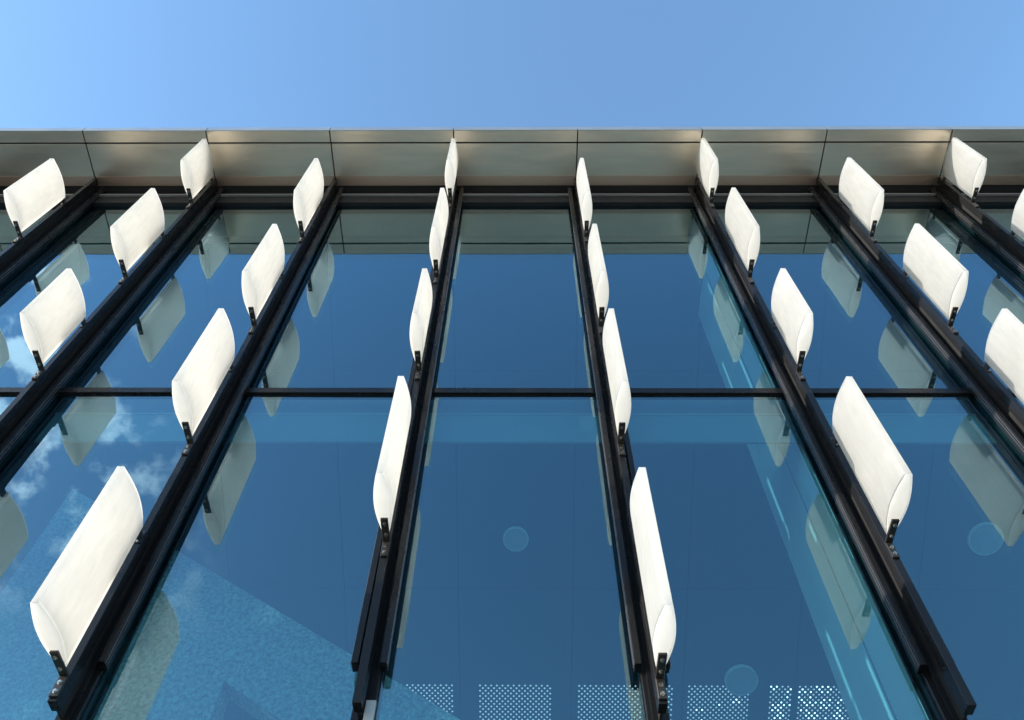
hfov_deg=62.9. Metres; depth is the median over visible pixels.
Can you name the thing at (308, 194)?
louver fin
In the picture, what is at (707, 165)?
louver fin
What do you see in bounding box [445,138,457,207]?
louver fin
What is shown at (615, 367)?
louver fin
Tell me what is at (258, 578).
office building
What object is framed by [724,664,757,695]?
ceiling lamp
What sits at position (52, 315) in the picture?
louver fin
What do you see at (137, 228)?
louver fin
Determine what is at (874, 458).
louver fin
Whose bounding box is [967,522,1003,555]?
ceiling lamp
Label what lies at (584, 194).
louver fin
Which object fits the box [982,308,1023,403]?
louver fin
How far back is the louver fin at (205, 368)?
5.37 m
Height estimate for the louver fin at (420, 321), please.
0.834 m
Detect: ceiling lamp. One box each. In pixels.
[503,526,528,550]
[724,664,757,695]
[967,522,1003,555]
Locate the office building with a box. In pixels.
[0,126,1023,719]
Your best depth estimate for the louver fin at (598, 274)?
6.45 m
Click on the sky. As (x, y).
(64, 63)
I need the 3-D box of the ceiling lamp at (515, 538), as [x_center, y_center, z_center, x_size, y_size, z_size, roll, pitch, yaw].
[0.044,2.069,9.691,0.294,0.056,0.294,0,-78,0]
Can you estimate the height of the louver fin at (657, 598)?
1.047 m
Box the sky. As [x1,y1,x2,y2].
[0,0,1023,128]
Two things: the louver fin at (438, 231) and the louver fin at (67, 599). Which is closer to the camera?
the louver fin at (67, 599)
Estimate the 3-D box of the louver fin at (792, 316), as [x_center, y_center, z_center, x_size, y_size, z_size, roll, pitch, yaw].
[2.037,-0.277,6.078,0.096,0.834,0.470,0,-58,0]
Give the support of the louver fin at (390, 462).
attached to the office building
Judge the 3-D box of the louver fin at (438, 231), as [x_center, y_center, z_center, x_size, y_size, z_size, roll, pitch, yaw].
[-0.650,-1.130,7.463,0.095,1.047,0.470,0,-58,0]
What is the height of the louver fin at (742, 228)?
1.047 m
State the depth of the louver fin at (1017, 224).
7.78 m
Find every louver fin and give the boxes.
[3,158,66,242]
[20,268,87,379]
[30,466,145,697]
[110,188,165,282]
[172,308,235,454]
[181,139,213,207]
[242,224,284,333]
[293,158,323,241]
[373,376,410,556]
[410,268,431,379]
[429,188,447,282]
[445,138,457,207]
[576,158,591,241]
[588,224,608,333]
[603,308,630,455]
[630,467,675,699]
[696,138,718,207]
[725,187,759,282]
[771,268,812,379]
[830,376,912,557]
[838,157,883,241]
[901,223,968,333]
[941,138,986,206]
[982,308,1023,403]
[1009,189,1023,239]
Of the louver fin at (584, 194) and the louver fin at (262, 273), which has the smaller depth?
the louver fin at (262, 273)
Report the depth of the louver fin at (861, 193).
8.06 m
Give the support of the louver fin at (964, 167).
attached to the office building
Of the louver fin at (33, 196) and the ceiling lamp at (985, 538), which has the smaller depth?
the louver fin at (33, 196)
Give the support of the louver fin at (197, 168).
attached to the office building
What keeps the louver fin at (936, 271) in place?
attached to the office building

